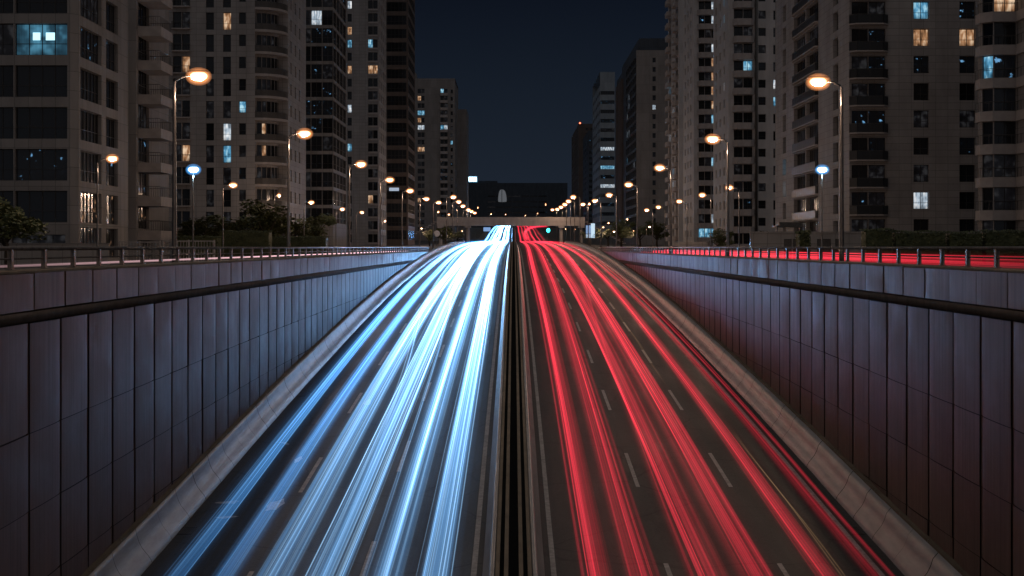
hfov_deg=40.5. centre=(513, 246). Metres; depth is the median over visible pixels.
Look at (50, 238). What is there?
window
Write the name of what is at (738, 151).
window
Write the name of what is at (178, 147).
window
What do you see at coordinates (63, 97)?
apartment block
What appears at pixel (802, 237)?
hedge
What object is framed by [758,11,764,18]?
window
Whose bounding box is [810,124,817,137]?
window
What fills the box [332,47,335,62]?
window
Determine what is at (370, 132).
window
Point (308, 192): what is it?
window
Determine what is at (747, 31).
window
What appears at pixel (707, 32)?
window
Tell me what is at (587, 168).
apartment tower
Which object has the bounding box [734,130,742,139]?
window
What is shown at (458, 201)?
street lamp
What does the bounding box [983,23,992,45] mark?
window
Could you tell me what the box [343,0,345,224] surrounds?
window
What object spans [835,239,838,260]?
door
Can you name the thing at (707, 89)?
window
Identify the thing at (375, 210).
window
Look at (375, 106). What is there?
window
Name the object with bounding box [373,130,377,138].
window
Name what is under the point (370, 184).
window
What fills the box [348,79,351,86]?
window
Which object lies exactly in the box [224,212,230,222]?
window
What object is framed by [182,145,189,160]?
window
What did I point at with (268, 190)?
window
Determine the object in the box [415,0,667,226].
sky
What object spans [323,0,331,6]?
window
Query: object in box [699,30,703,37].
window
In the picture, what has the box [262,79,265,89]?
window
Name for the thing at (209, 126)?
window
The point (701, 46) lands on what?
window
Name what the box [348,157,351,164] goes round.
window
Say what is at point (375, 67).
window
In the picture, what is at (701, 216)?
window
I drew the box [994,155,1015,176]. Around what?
window
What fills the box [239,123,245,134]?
window
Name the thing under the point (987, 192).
window
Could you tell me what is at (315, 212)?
window
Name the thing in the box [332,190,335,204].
window
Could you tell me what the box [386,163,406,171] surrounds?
window
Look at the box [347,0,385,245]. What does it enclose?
apartment tower
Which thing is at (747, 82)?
window
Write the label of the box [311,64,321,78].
window
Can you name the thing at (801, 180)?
window
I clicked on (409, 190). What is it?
street lamp
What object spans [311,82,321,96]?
window
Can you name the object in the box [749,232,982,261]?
terrace wall
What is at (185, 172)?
window
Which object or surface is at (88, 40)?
window
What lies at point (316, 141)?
window
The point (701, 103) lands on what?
window
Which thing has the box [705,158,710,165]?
window
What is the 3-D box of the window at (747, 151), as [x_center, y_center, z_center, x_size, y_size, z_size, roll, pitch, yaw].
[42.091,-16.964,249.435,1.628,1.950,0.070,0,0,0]
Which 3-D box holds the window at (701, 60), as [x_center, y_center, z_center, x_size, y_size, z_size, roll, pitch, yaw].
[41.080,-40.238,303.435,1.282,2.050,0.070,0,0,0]
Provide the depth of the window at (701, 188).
303.47 m
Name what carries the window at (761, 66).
in the apartment tower at (744, 78)
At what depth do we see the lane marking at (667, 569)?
56.41 m
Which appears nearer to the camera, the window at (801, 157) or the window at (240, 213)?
the window at (801, 157)
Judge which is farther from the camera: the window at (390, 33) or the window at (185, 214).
the window at (390, 33)
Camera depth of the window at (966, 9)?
159.41 m
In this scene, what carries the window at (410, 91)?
in the dark tower at (400, 92)
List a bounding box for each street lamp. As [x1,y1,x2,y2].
[96,155,116,246]
[172,70,208,261]
[186,165,199,246]
[222,183,236,259]
[287,129,311,256]
[348,161,364,253]
[356,211,363,246]
[379,177,392,246]
[401,189,412,246]
[419,197,428,246]
[432,201,440,248]
[446,195,455,243]
[452,200,460,241]
[457,205,464,230]
[559,206,566,240]
[563,203,570,240]
[566,200,574,240]
[571,195,580,242]
[581,203,588,244]
[592,199,601,249]
[606,193,616,246]
[625,182,637,251]
[645,209,652,246]
[655,165,671,253]
[677,200,686,246]
[699,193,711,254]
[707,135,729,255]
[726,185,739,246]
[808,76,843,260]
[815,166,827,259]
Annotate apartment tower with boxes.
[169,0,305,252]
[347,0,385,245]
[415,73,468,240]
[572,122,592,227]
[583,131,592,229]
[665,0,682,245]
[683,0,712,246]
[713,0,776,245]
[775,0,977,231]
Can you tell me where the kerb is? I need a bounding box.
[367,244,442,253]
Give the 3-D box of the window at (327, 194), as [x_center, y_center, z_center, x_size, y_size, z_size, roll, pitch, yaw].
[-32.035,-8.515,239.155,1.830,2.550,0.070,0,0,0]
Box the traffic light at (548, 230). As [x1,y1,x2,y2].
[546,226,549,242]
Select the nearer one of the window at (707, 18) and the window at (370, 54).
the window at (707, 18)
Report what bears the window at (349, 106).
in the apartment tower at (366, 81)
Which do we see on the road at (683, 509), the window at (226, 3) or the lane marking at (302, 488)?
the lane marking at (302, 488)
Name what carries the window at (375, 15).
in the apartment tower at (366, 81)
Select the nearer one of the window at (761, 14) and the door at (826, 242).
the door at (826, 242)
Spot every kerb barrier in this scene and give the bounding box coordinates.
[81,241,466,575]
[563,241,969,575]
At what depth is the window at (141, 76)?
140.20 m
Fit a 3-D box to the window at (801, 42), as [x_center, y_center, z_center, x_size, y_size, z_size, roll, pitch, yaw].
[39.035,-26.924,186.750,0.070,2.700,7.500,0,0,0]
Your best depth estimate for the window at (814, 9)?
180.07 m
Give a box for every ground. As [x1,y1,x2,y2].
[0,227,483,268]
[538,227,1023,268]
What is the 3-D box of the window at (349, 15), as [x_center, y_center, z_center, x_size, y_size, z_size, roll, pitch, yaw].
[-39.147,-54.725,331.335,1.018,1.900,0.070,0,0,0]
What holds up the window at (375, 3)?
in the apartment tower at (366, 81)
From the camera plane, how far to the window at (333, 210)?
242.01 m
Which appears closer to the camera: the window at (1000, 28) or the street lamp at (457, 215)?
the window at (1000, 28)
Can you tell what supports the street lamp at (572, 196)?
on the service road
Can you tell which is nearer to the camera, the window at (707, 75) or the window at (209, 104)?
the window at (209, 104)
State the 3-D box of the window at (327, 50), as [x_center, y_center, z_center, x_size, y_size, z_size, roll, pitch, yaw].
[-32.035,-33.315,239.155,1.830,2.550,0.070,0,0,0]
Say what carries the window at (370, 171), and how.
in the apartment tower at (366, 81)
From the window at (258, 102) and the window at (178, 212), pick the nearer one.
the window at (178, 212)
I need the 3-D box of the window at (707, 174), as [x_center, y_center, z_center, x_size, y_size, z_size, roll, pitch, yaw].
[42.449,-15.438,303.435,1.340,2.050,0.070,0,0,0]
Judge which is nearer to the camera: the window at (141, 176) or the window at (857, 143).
the window at (141, 176)
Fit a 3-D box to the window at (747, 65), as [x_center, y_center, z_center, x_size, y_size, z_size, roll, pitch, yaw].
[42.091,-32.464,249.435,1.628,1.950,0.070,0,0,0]
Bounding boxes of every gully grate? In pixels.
[178,527,196,533]
[845,527,864,533]
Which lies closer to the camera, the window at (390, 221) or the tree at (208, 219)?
the tree at (208, 219)
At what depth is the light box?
299.87 m
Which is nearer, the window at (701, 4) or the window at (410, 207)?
the window at (701, 4)
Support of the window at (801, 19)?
in the apartment tower at (902, 72)
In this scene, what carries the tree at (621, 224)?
on the ground at (554, 234)
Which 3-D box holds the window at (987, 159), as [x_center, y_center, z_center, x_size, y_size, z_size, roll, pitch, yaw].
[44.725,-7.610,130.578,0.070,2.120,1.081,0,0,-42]
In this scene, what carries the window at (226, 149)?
in the apartment tower at (240, 113)
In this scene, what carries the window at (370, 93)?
in the apartment tower at (366, 81)
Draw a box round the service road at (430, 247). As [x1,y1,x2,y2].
[376,244,443,252]
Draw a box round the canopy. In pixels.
[772,222,804,231]
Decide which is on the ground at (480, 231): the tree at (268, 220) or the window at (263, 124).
the tree at (268, 220)
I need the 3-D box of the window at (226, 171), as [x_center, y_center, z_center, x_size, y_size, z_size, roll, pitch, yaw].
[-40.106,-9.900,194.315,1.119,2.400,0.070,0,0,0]
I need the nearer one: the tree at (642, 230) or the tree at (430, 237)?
the tree at (642, 230)
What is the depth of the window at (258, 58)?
195.51 m
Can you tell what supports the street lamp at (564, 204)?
on the service road
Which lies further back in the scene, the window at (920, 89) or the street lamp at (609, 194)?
the street lamp at (609, 194)
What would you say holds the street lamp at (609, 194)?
on the service road
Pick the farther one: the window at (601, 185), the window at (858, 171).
the window at (601, 185)
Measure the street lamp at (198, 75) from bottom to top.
9.240 m
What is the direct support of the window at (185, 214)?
in the apartment tower at (240, 113)
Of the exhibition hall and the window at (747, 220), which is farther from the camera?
the exhibition hall
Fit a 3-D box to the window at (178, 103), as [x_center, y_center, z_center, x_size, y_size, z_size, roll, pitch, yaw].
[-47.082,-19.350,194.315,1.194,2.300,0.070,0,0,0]
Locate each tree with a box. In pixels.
[0,196,9,210]
[0,204,49,267]
[178,218,234,237]
[196,215,249,235]
[203,214,261,231]
[239,198,293,237]
[273,213,326,236]
[296,213,336,237]
[422,229,434,245]
[435,226,452,243]
[447,231,464,240]
[579,232,598,238]
[593,228,617,246]
[610,219,636,246]
[621,225,650,246]
[644,220,669,246]
[708,228,734,245]
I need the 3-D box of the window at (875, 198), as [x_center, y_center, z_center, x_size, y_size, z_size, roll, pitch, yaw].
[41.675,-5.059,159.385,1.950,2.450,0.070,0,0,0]
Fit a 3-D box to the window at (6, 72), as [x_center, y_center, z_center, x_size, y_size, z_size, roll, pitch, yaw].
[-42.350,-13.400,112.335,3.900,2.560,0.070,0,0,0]
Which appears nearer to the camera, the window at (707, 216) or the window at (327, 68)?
the window at (327, 68)
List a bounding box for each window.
[0,0,12,12]
[0,24,12,54]
[0,66,12,96]
[0,107,12,138]
[0,149,12,180]
[0,191,12,206]
[12,235,64,242]
[16,0,66,12]
[16,24,66,54]
[16,66,66,96]
[16,107,66,138]
[16,149,66,180]
[16,191,66,221]
[80,0,97,23]
[80,27,97,63]
[80,68,97,103]
[80,109,97,143]
[80,151,97,183]
[80,192,96,223]
[80,227,96,242]
[106,2,113,32]
[106,40,114,70]
[106,79,114,109]
[106,118,114,147]
[106,156,113,185]
[106,195,114,224]
[106,229,114,257]
[138,2,145,25]
[138,36,145,59]
[138,70,145,93]
[138,104,145,127]
[138,138,145,161]
[138,172,145,195]
[138,206,145,228]
[173,0,180,5]
[173,12,180,27]
[173,34,180,49]
[173,56,180,71]
[173,78,180,93]
[176,101,180,116]
[176,123,180,138]
[176,145,180,160]
[176,167,180,182]
[177,189,180,204]
[177,211,180,227]
[182,0,188,5]
[182,12,189,27]
[182,34,189,49]
[182,56,189,71]
[182,78,189,93]
[182,101,189,116]
[182,123,189,138]
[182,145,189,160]
[182,167,189,182]
[182,189,189,204]
[182,211,189,222]
[206,0,213,6]
[206,13,213,29]
[206,35,213,51]
[206,57,213,73]
[206,79,213,95]
[206,101,213,117]
[206,123,213,139]
[206,146,213,162]
[206,168,213,184]
[206,190,213,206]
[206,212,213,227]
[223,0,230,6]
[223,13,230,29]
[223,35,230,51]
[223,57,230,73]
[223,79,230,95]
[223,101,230,117]
[223,123,230,139]
[223,146,230,162]
[223,168,230,184]
[223,190,230,206]
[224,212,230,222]
[239,13,245,23]
[239,35,245,45]
[239,57,245,67]
[239,79,245,89]
[239,101,245,112]
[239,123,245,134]
[239,146,245,156]
[239,168,245,178]
[239,190,245,200]
[239,212,245,219]
[257,13,260,22]
[257,35,260,44]
[257,57,260,66]
[257,79,260,88]
[257,101,260,111]
[257,123,260,133]
[257,145,260,155]
[257,167,260,177]
[257,189,260,199]
[262,13,265,22]
[262,35,265,44]
[262,57,265,67]
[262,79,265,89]
[262,101,265,111]
[262,123,265,133]
[262,145,265,155]
[262,167,265,177]
[262,189,265,199]
[267,14,270,23]
[267,36,270,45]
[267,58,270,67]
[267,79,270,89]
[267,101,270,111]
[267,123,270,133]
[267,145,270,155]
[267,167,270,177]
[267,189,270,199]
[271,80,273,89]
[271,102,273,111]
[306,0,310,6]
[306,10,310,24]
[306,28,310,42]
[306,46,310,60]
[306,64,310,78]
[306,82,310,96]
[306,100,310,114]
[306,118,310,132]
[306,136,310,150]
[306,154,310,168]
[306,172,310,186]
[306,190,310,204]
[306,208,310,222]
[311,0,321,6]
[311,10,321,24]
[311,28,321,42]
[311,46,321,60]
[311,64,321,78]
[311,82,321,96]
[311,100,321,114]
[311,118,321,132]
[311,136,321,150]
[311,154,321,168]
[311,172,321,186]
[311,190,321,204]
[311,208,321,221]
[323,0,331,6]
[323,10,331,24]
[323,28,331,42]
[323,46,331,60]
[323,64,331,78]
[323,82,331,96]
[323,100,331,114]
[323,118,331,132]
[323,136,331,150]
[323,154,331,168]
[323,172,331,186]
[323,190,331,204]
[323,208,331,218]
[332,0,335,9]
[332,10,335,27]
[332,29,335,45]
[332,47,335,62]
[332,64,335,80]
[332,82,335,98]
[332,101,335,116]
[332,118,335,133]
[332,136,335,151]
[332,154,335,169]
[332,172,335,187]
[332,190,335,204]
[332,208,335,218]
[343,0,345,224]
[348,1,351,8]
[348,14,351,21]
[348,27,351,34]
[348,40,351,47]
[348,53,351,60]
[348,66,351,73]
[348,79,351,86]
[348,92,351,99]
[348,105,351,112]
[348,118,351,125]
[348,131,351,138]
[348,144,351,151]
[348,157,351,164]
[368,1,372,8]
[368,13,372,21]
[368,26,372,34]
[368,39,372,47]
[368,52,372,60]
[368,65,372,73]
[368,78,372,86]
[368,91,372,99]
[368,104,372,112]
[368,117,372,125]
[368,130,372,138]
[368,143,372,151]
[368,156,372,164]
[368,169,372,176]
[368,182,372,189]
[368,195,372,202]
[368,208,372,215]
[368,221,372,228]
[368,234,372,241]
[373,1,377,8]
[373,13,377,21]
[373,26,377,34]
[373,39,377,47]
[373,52,377,60]
[373,65,377,73]
[373,78,377,86]
[373,91,377,99]
[373,104,377,112]
[373,117,377,125]
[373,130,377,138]
[373,143,377,151]
[373,156,377,164]
[373,169,377,176]
[373,182,377,189]
[373,195,377,202]
[373,208,377,215]
[373,221,377,228]
[373,234,377,241]
[386,2,406,10]
[386,15,406,24]
[386,29,406,37]
[386,42,406,51]
[386,56,406,64]
[386,69,406,77]
[386,83,406,91]
[386,96,406,104]
[386,109,406,118]
[386,123,406,131]
[386,136,406,145]
[386,150,406,158]
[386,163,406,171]
[386,176,406,185]
[386,190,406,198]
[386,203,406,212]
[386,217,406,225]
[386,230,406,238]
[408,4,413,23]
[408,17,413,35]
[408,30,413,48]
[408,44,413,61]
[408,57,413,74]
[408,70,413,86]
[408,84,413,99]
[408,97,413,112]
[408,110,413,124]
[408,124,413,137]
[408,137,413,150]
[408,150,413,163]
[408,164,413,175]
[408,177,413,188]
[408,192,413,201]
[408,204,413,213]
[408,217,413,226]
[408,230,413,239]
[451,90,452,230]
[600,91,613,94]
[600,100,613,103]
[600,110,613,112]
[600,119,613,122]
[600,128,613,131]
[600,138,613,140]
[600,147,613,150]
[600,156,613,159]
[600,166,613,168]
[600,175,613,178]
[600,184,613,187]
[600,194,613,196]
[600,203,613,205]
[600,212,613,215]
[600,221,613,224]
[627,63,632,229]
[699,2,703,8]
[699,16,703,23]
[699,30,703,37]
[699,44,703,51]
[699,58,703,65]
[699,73,703,80]
[699,87,703,94]
[699,101,703,108]
[699,115,703,122]
[699,129,703,137]
[699,143,703,151]
[699,158,703,165]
[699,172,703,179]
[699,186,703,194]
[699,200,703,208]
[699,214,703,222]
[699,228,703,236]
[705,2,710,8]
[705,16,710,22]
[705,30,710,37]
[705,44,710,51]
[705,58,710,65]
[705,73,710,79]
[705,87,710,94]
[705,101,710,108]
[705,115,710,122]
[705,129,710,136]
[705,143,710,151]
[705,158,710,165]
[705,172,710,179]
[705,186,710,193]
[705,200,710,208]
[705,214,709,222]
[705,228,709,236]
[734,9,742,18]
[734,27,742,35]
[734,44,742,52]
[734,61,742,70]
[734,78,742,87]
[734,95,742,104]
[734,113,742,122]
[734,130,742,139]
[734,147,742,156]
[734,164,742,174]
[734,182,742,191]
[734,199,742,208]
[734,216,742,226]
[734,233,742,243]
[743,9,751,17]
[743,27,751,35]
[743,44,751,52]
[743,61,751,69]
[743,78,751,87]
[743,95,751,104]
[743,113,751,121]
[743,130,751,139]
[743,147,751,156]
[743,164,751,174]
[743,182,751,191]
[743,199,751,208]
[743,216,751,226]
[743,233,749,243]
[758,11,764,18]
[758,28,764,35]
[758,45,764,52]
[758,63,764,69]
[758,80,764,87]
[758,97,764,104]
[758,114,764,121]
[758,132,764,139]
[758,149,764,156]
[758,166,764,173]
[758,183,764,190]
[758,201,764,208]
[758,218,764,225]
[797,13,804,25]
[797,36,804,48]
[797,106,804,118]
[797,176,804,188]
[797,199,804,211]
[798,59,804,71]
[798,83,804,95]
[798,129,804,141]
[798,152,804,172]
[798,222,804,230]
[810,2,817,15]
[810,27,817,45]
[810,51,817,64]
[810,100,817,119]
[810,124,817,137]
[810,148,817,161]
[810,172,817,186]
[810,197,817,210]
[810,221,817,231]
[852,2,866,22]
[852,29,866,41]
[852,57,866,68]
[852,84,866,104]
[852,111,866,122]
[852,138,866,150]
[852,165,866,178]
[852,192,866,204]
[852,219,866,231]
[869,2,884,22]
[869,29,884,41]
[869,57,884,68]
[869,84,884,104]
[869,111,884,122]
[869,138,884,150]
[869,165,884,177]
[869,192,884,204]
[869,219,884,230]
[914,2,927,18]
[914,29,927,45]
[914,56,927,72]
[914,83,927,99]
[914,111,927,127]
[914,138,927,154]
[914,165,927,181]
[914,192,927,208]
[914,219,927,230]
[959,2,973,18]
[959,29,973,45]
[959,56,973,72]
[959,83,973,99]
[959,111,973,127]
[959,138,973,154]
[959,165,973,181]
[959,192,973,208]
[959,219,973,231]
[983,0,992,12]
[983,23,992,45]
[983,56,992,78]
[983,89,992,111]
[983,122,992,144]
[983,155,992,176]
[983,188,992,209]
[983,221,992,229]
[994,0,1015,10]
[994,22,1015,44]
[994,55,1015,77]
[994,88,1015,110]
[994,122,1015,143]
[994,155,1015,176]
[994,188,1015,209]
[994,221,1015,231]
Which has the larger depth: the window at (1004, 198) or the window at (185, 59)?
the window at (185, 59)
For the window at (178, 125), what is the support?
in the apartment tower at (240, 113)
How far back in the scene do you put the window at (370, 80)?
331.35 m
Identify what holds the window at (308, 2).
in the glass tower at (326, 105)
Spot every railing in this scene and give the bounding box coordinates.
[0,246,428,269]
[600,246,1023,267]
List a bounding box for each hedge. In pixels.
[177,235,221,259]
[219,230,272,258]
[272,235,328,256]
[794,229,811,259]
[859,228,893,262]
[890,230,946,263]
[943,230,984,263]
[980,229,1023,263]
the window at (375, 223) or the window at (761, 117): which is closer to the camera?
the window at (761, 117)
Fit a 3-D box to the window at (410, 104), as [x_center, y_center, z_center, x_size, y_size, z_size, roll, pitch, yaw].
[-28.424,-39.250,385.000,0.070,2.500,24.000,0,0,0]
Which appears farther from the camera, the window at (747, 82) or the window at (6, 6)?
the window at (747, 82)
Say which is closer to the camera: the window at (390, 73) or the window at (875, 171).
the window at (875, 171)
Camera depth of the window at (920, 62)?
159.41 m
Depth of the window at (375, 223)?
331.35 m
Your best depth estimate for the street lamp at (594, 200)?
237.75 m
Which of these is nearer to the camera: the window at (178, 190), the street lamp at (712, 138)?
the street lamp at (712, 138)
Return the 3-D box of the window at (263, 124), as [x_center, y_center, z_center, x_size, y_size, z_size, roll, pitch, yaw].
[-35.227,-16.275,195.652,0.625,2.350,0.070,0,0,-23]
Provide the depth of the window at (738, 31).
249.45 m
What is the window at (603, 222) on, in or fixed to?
in the office tower at (604, 134)
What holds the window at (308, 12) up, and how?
in the glass tower at (326, 105)
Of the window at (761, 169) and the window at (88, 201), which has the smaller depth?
the window at (88, 201)
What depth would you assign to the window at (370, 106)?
331.35 m
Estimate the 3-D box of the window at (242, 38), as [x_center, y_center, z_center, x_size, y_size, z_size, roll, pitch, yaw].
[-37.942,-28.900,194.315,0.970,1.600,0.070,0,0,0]
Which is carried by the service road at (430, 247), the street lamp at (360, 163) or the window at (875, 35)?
the street lamp at (360, 163)
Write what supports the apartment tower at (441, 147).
on the ground at (480, 231)
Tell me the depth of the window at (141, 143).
140.20 m
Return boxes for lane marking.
[247,244,485,575]
[360,244,497,575]
[471,244,509,575]
[518,245,556,575]
[530,244,672,575]
[542,244,788,575]
[560,245,884,575]
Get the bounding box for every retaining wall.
[0,251,428,575]
[603,251,1023,575]
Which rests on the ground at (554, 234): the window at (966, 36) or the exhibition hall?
the exhibition hall
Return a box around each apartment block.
[0,0,127,261]
[975,0,1023,231]
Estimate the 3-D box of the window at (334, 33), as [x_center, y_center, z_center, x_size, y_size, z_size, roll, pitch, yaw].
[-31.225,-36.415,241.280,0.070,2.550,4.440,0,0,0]
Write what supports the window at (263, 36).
in the apartment tower at (240, 113)
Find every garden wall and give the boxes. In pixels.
[0,243,109,264]
[679,231,759,256]
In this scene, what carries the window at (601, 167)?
in the office tower at (604, 134)
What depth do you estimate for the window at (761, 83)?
249.45 m
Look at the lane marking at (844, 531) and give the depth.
56.23 m
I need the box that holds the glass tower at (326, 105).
[306,0,346,250]
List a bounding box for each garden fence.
[119,241,160,262]
[162,240,214,261]
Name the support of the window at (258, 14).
in the apartment tower at (240, 113)
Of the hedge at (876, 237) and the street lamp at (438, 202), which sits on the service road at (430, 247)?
the street lamp at (438, 202)
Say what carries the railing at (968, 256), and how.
on the retaining wall at (900, 387)
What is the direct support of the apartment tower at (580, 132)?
on the ground at (554, 234)
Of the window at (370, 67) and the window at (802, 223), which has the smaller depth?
the window at (802, 223)
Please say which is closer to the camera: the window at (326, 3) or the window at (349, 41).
the window at (326, 3)
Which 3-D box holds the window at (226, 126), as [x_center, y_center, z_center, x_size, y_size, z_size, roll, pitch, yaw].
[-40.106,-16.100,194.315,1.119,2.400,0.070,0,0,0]
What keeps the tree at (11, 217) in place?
on the ground at (480, 231)
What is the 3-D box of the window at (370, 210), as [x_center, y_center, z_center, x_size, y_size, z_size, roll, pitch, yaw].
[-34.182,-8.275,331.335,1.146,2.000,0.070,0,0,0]
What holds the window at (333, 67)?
in the glass tower at (326, 105)
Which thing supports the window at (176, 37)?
in the apartment tower at (240, 113)
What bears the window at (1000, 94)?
in the apartment block at (999, 116)
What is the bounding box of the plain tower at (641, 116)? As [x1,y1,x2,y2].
[615,38,667,244]
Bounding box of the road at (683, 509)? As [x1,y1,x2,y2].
[141,227,903,575]
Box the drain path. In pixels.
[509,227,518,575]
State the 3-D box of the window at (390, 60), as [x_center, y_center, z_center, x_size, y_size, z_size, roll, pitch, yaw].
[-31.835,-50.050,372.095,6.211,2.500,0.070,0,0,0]
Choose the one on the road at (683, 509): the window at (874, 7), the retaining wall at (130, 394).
the retaining wall at (130, 394)
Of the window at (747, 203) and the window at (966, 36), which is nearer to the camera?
the window at (966, 36)
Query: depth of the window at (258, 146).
195.51 m
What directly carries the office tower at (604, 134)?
on the ground at (554, 234)
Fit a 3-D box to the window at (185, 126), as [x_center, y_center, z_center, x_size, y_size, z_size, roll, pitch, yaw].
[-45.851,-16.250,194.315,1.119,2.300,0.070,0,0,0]
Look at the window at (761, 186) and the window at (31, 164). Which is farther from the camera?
the window at (761, 186)
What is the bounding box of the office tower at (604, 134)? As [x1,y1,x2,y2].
[593,72,614,237]
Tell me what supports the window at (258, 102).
in the apartment tower at (240, 113)
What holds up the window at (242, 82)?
in the apartment tower at (240, 113)
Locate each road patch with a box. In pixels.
[216,500,237,503]
[216,516,237,518]
[265,499,284,510]
[363,399,370,404]
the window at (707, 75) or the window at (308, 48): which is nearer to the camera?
the window at (308, 48)
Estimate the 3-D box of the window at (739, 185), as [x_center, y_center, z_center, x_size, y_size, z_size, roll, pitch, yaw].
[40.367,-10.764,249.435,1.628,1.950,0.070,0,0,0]
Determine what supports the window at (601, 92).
in the office tower at (604, 134)
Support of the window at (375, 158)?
in the apartment tower at (366, 81)
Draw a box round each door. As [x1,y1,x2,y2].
[784,239,790,258]
[793,239,795,258]
[817,239,829,260]
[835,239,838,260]
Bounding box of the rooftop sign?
[469,176,476,182]
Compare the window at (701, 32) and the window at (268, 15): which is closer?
the window at (268, 15)
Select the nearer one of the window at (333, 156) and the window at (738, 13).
the window at (333, 156)
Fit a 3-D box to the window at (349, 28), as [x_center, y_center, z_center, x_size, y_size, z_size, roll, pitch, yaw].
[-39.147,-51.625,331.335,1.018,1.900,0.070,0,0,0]
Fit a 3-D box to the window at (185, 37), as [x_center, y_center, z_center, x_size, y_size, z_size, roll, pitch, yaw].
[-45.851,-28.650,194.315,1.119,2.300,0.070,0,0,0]
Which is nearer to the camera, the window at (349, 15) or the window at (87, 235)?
the window at (87, 235)
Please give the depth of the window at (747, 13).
249.45 m
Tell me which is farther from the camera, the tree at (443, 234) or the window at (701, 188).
the tree at (443, 234)
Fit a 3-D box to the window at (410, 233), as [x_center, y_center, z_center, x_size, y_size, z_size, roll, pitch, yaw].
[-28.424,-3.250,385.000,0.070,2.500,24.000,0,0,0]
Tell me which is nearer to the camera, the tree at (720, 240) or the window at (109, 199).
the window at (109, 199)
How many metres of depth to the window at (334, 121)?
242.01 m
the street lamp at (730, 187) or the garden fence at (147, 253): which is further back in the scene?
the street lamp at (730, 187)
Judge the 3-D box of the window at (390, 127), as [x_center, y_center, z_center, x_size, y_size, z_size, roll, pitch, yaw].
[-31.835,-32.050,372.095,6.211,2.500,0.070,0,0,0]
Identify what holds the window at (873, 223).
in the apartment tower at (902, 72)
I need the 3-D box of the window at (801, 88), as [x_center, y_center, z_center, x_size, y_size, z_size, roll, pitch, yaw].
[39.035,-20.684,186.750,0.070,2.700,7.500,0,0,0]
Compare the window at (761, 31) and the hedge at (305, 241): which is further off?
the window at (761, 31)
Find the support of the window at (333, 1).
in the glass tower at (326, 105)
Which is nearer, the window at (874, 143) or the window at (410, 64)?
the window at (874, 143)
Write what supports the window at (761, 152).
in the apartment tower at (744, 78)
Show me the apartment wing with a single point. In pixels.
(150, 72)
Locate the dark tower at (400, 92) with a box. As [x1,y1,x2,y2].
[386,0,414,245]
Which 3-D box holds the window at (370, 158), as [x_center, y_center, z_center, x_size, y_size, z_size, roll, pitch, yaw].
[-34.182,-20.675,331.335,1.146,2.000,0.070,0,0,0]
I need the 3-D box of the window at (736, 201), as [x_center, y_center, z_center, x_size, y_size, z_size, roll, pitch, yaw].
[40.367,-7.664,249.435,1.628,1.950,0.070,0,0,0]
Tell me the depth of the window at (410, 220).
384.00 m
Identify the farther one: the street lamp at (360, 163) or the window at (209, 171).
the window at (209, 171)
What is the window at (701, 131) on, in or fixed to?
in the apartment tower at (697, 93)
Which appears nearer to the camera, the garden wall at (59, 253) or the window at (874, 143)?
the garden wall at (59, 253)
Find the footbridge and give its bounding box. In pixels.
[415,217,625,244]
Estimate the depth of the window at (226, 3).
194.36 m
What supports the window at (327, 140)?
in the glass tower at (326, 105)
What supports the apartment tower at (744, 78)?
on the ground at (554, 234)
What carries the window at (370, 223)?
in the apartment tower at (366, 81)
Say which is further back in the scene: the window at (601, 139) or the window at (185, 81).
the window at (601, 139)
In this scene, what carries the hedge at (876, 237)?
on the ground at (554, 234)
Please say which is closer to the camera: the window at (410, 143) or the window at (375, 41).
the window at (375, 41)
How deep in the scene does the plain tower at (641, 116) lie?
455.00 m
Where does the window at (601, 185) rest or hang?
in the office tower at (604, 134)
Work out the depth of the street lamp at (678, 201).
167.97 m
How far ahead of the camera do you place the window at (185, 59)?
194.36 m
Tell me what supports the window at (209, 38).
in the apartment tower at (240, 113)
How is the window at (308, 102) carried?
in the glass tower at (326, 105)
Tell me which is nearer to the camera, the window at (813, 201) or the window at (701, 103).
the window at (813, 201)
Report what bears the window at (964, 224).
in the apartment tower at (902, 72)
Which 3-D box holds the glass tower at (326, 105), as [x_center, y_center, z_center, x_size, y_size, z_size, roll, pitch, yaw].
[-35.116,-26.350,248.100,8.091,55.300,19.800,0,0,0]
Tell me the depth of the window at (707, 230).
303.47 m
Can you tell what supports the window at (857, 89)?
in the apartment tower at (902, 72)
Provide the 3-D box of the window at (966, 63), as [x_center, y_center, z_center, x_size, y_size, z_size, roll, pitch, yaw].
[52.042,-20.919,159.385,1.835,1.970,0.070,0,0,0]
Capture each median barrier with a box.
[482,226,512,575]
[514,226,544,575]
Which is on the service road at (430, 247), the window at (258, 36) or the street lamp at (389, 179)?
the street lamp at (389, 179)
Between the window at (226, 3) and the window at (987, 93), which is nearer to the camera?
the window at (987, 93)
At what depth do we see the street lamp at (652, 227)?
209.17 m
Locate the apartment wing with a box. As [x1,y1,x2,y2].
[128,0,172,259]
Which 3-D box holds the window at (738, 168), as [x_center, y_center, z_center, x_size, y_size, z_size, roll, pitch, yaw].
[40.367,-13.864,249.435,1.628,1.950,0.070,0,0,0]
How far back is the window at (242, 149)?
194.36 m
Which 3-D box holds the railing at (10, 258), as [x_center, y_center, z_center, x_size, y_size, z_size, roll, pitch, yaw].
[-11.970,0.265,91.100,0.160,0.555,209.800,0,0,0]
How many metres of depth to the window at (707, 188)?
303.47 m
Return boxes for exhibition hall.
[469,181,566,226]
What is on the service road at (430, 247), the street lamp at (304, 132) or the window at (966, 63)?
the street lamp at (304, 132)
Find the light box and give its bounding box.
[586,223,594,245]
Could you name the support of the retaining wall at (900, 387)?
on the road at (683, 509)
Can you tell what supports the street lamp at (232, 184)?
on the pavement at (228, 259)
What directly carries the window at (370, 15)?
in the apartment tower at (366, 81)
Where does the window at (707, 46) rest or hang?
in the apartment tower at (697, 93)
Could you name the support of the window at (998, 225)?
in the apartment block at (999, 116)
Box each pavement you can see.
[0,244,435,269]
[587,244,650,252]
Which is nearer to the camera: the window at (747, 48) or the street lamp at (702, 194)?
the street lamp at (702, 194)

